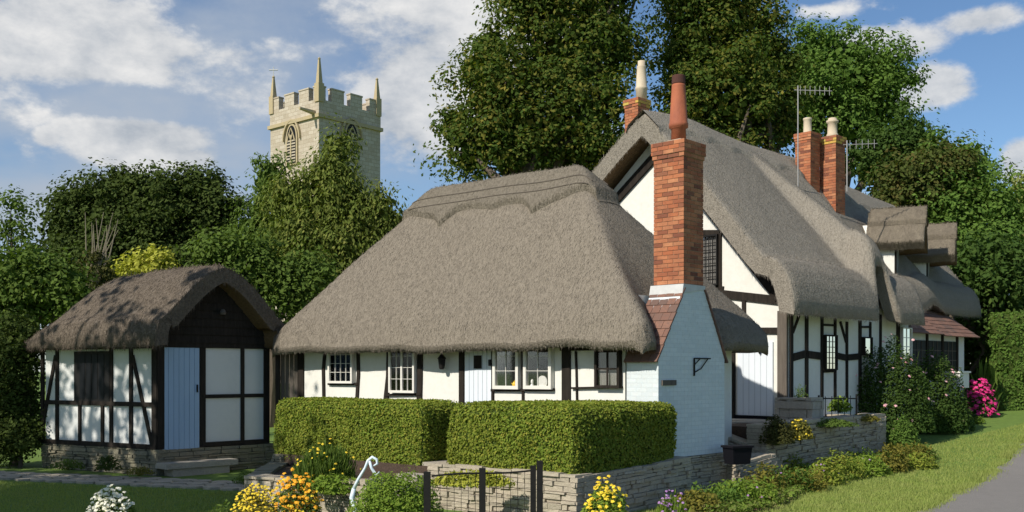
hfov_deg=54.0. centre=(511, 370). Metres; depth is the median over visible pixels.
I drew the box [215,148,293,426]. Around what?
cypress tree
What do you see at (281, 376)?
side gate
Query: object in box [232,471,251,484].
leafy plant
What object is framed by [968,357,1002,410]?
tall grasses
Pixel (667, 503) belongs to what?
purple flowers
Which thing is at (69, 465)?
leafy plant
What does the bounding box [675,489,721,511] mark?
weed clump
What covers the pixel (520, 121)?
maple tree
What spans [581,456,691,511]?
retaining wall
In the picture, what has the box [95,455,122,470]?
leafy plant
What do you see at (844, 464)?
weed clump
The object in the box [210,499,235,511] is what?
leafy plant
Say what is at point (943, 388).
rose bush
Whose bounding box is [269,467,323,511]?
orange daisies
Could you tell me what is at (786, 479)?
weed clump
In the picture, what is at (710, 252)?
window
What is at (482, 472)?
iron gate
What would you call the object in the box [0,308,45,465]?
leafy shrub
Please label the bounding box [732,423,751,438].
house terrace
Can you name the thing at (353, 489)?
handrail
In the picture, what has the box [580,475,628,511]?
yellow flowers
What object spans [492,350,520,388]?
window
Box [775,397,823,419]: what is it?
block wall
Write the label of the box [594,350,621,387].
window
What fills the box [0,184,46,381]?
young tree
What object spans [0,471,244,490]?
path
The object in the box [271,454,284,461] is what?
retaining wall
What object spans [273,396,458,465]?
clipped hedge
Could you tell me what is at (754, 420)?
stone steps
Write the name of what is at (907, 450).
weed clump
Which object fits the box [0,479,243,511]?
grass
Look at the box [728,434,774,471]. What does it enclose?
retaining wall
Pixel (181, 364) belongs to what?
door
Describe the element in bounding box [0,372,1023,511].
ground
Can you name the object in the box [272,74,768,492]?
thatched cottage
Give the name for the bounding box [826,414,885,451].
retaining wall
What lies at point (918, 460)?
weed clump
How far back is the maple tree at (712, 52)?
38.72 m
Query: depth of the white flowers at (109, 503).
14.29 m
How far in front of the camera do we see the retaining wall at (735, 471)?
18.75 m
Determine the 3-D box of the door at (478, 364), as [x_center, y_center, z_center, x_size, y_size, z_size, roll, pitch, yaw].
[-0.625,0.392,19.643,0.153,2.016,0.789,0,0,-40]
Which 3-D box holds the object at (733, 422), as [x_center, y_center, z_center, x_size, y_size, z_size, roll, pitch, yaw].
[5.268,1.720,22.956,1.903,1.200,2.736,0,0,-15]
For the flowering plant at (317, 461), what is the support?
on the flower bed
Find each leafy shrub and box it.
[0,234,97,411]
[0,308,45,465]
[0,410,50,467]
[173,221,341,324]
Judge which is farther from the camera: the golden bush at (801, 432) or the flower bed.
the golden bush at (801, 432)
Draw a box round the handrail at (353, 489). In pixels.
[349,456,379,511]
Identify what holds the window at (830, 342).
in the thatched house
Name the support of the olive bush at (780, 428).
on the retaining wall at (846, 439)
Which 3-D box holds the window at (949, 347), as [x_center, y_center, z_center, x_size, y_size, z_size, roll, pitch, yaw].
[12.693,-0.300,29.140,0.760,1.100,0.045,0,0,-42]
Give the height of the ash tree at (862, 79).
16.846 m
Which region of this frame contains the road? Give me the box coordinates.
[918,443,1023,511]
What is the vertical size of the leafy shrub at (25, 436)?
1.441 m
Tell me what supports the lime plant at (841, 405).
on the retaining wall at (846, 439)
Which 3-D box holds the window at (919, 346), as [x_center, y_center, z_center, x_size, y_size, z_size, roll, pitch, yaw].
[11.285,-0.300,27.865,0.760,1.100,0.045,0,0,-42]
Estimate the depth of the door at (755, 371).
23.06 m
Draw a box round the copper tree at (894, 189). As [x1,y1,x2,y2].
[858,129,993,218]
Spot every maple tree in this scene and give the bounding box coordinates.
[413,0,669,185]
[632,0,824,156]
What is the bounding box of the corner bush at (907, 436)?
[886,414,920,448]
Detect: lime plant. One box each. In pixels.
[827,395,852,412]
[973,416,985,423]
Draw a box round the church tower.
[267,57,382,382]
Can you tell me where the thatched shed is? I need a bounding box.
[22,263,284,476]
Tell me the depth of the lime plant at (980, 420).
27.93 m
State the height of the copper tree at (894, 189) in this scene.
9.750 m
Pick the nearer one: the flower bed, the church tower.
the flower bed
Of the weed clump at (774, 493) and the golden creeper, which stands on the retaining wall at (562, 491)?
the golden creeper
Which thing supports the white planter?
on the ground at (1006, 419)
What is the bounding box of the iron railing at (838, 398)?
[818,394,856,416]
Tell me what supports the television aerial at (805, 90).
on the thatched house
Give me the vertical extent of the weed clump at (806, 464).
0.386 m
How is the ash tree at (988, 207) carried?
on the ground at (1006, 419)
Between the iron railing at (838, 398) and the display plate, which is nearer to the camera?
the display plate
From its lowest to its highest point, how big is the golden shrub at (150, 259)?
5.780 m
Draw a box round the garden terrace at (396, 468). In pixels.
[278,453,427,498]
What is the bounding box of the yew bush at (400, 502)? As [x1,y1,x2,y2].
[346,469,443,511]
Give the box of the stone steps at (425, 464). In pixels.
[391,460,446,506]
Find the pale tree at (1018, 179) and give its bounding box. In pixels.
[996,164,1023,286]
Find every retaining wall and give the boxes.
[244,461,287,502]
[244,474,384,511]
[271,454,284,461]
[427,462,593,511]
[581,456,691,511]
[726,452,776,486]
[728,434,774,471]
[746,413,886,473]
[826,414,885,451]
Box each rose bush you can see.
[856,334,936,432]
[896,346,972,433]
[936,399,975,431]
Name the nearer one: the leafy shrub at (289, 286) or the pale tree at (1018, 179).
the leafy shrub at (289, 286)
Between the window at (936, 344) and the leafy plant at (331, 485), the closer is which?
the leafy plant at (331, 485)
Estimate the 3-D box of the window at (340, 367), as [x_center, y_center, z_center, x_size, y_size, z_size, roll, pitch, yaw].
[-3.781,-0.162,22.245,0.814,0.876,0.100,0,0,40]
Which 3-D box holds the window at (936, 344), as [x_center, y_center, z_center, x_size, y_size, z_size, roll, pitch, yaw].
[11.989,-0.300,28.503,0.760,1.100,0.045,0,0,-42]
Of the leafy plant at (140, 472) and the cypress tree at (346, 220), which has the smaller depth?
the leafy plant at (140, 472)
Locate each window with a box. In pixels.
[74,351,109,400]
[327,353,354,382]
[388,351,416,392]
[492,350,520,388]
[523,348,553,388]
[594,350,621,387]
[702,234,718,284]
[823,335,837,369]
[862,337,872,355]
[900,327,911,365]
[913,340,925,379]
[929,341,941,378]
[944,341,955,370]
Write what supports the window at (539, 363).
in the thatched cottage
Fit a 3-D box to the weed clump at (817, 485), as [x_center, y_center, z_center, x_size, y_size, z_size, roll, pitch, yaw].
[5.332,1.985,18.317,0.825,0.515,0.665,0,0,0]
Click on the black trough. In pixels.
(737, 454)
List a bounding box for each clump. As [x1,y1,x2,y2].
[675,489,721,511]
[691,481,746,502]
[707,479,764,497]
[726,475,780,503]
[742,461,788,492]
[759,464,813,491]
[780,465,831,492]
[781,452,810,473]
[790,463,834,474]
[807,456,847,486]
[824,448,869,480]
[836,446,878,464]
[844,454,892,477]
[857,450,903,462]
[874,443,913,473]
[881,440,932,463]
[900,451,938,469]
[905,442,936,453]
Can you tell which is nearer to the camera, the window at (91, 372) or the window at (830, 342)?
the window at (91, 372)
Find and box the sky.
[0,0,1023,371]
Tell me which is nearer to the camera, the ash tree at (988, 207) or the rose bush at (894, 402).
the rose bush at (894, 402)
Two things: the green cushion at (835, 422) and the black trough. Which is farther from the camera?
the green cushion at (835, 422)
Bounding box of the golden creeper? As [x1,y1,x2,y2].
[431,469,516,489]
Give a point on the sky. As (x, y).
(129, 81)
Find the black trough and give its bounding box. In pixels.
[721,444,753,464]
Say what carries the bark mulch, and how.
on the planting bed
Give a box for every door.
[163,347,198,449]
[465,350,491,404]
[734,342,773,419]
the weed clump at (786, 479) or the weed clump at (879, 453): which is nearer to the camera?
the weed clump at (786, 479)
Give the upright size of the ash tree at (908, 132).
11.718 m
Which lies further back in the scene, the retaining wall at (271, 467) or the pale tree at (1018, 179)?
the pale tree at (1018, 179)
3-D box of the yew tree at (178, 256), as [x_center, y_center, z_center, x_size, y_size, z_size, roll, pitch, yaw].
[-14.275,-1.703,36.777,10.830,7.404,3.741,0,0,0]
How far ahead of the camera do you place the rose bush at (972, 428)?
26.70 m
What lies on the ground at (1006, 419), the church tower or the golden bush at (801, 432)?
the church tower
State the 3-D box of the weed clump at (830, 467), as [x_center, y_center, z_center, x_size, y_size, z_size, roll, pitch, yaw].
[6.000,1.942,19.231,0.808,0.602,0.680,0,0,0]
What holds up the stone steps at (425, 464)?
on the ground at (1006, 419)
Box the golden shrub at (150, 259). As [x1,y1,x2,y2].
[110,243,179,277]
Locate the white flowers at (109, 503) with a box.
[86,484,135,511]
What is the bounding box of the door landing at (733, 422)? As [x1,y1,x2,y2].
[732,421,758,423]
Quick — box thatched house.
[592,60,981,419]
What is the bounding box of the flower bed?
[273,466,394,483]
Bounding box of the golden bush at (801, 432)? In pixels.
[786,418,814,440]
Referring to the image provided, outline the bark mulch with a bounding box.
[686,491,799,511]
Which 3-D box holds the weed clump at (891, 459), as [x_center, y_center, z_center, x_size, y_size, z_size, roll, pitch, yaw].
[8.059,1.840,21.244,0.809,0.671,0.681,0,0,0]
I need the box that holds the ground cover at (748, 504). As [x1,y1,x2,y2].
[687,451,940,511]
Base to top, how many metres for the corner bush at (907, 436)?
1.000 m
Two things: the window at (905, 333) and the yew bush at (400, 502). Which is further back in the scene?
the window at (905, 333)
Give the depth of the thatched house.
24.84 m
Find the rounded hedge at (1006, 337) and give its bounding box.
[987,311,1023,410]
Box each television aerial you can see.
[797,85,829,185]
[843,139,877,191]
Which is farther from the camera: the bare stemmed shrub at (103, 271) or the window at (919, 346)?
the bare stemmed shrub at (103, 271)
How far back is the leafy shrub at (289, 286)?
27.52 m
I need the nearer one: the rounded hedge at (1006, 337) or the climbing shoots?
the climbing shoots
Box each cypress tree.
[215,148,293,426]
[254,112,413,313]
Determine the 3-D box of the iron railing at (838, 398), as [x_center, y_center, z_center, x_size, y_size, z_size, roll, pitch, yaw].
[7.249,0.840,22.340,1.640,0.620,0.036,0,0,-42]
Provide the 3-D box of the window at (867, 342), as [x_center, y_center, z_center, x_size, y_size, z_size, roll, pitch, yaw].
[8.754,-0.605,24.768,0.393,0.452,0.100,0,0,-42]
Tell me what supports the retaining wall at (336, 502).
on the ground at (1006, 419)
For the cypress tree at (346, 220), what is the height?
10.705 m
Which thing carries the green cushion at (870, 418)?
on the retaining wall at (846, 439)
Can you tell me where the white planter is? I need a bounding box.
[942,371,970,408]
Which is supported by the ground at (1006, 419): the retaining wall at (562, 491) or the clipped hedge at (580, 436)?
the retaining wall at (562, 491)
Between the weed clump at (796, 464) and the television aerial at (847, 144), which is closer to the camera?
the weed clump at (796, 464)
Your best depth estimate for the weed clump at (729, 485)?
16.79 m
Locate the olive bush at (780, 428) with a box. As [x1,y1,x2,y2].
[758,414,795,445]
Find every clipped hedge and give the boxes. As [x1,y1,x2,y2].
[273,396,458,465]
[445,399,676,473]
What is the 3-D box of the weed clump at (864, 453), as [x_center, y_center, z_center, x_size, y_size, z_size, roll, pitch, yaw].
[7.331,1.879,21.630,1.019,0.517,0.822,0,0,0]
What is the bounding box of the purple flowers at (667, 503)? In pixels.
[654,488,689,511]
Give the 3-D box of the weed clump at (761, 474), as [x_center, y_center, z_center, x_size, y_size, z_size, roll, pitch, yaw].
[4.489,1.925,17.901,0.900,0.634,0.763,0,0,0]
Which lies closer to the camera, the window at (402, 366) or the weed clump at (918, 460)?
the window at (402, 366)
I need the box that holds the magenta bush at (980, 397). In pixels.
[963,378,999,415]
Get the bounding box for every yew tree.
[14,157,253,274]
[23,223,225,326]
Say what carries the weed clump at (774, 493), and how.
on the planting bed
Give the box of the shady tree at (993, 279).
[947,230,1023,394]
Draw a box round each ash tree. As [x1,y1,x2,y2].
[783,9,939,191]
[845,102,955,196]
[905,125,1023,319]
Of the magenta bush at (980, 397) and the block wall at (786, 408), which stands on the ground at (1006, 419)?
the magenta bush at (980, 397)
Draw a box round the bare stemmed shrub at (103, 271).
[69,212,126,292]
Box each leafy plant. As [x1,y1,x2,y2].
[46,458,84,470]
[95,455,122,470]
[127,466,156,475]
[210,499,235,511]
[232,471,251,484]
[303,473,356,494]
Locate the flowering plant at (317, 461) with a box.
[288,438,361,488]
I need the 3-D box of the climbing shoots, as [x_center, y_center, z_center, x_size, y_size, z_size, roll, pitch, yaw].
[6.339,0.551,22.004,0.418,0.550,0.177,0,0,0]
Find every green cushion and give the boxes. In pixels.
[815,417,858,427]
[855,414,881,422]
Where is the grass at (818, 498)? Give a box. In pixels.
[628,423,1023,511]
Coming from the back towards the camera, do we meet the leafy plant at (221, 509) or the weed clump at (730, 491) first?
the weed clump at (730, 491)
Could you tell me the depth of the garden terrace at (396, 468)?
17.09 m
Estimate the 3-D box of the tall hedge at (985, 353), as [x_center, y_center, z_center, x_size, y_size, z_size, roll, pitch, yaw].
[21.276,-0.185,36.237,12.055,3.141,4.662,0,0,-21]
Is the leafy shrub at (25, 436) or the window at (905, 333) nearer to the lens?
the leafy shrub at (25, 436)
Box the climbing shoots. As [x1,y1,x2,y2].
[794,384,808,397]
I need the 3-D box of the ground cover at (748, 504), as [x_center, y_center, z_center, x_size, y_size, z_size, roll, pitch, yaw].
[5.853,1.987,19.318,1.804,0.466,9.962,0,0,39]
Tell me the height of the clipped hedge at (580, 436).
1.156 m
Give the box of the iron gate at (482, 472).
[424,461,542,511]
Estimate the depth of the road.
17.49 m
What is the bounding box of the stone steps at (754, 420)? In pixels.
[732,418,770,483]
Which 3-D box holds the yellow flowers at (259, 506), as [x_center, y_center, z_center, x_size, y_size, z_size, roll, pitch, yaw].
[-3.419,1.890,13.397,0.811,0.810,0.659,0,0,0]
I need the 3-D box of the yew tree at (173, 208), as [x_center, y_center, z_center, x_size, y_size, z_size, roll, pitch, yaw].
[-14.749,-3.328,39.553,10.331,10.536,5.704,0,0,0]
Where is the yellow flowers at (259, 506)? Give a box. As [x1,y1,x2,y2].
[230,483,277,511]
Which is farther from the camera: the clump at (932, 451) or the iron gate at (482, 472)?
the clump at (932, 451)
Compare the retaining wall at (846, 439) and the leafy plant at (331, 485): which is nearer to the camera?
the leafy plant at (331, 485)
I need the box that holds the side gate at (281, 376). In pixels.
[275,353,298,420]
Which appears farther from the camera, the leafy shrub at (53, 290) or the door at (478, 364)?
the leafy shrub at (53, 290)
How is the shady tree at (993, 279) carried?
on the ground at (1006, 419)
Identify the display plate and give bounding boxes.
[538,376,547,385]
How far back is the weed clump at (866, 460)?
20.65 m
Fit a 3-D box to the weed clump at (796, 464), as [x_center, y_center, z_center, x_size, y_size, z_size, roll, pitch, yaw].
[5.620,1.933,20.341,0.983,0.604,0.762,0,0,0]
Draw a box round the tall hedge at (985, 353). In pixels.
[978,322,991,385]
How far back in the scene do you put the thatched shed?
22.54 m

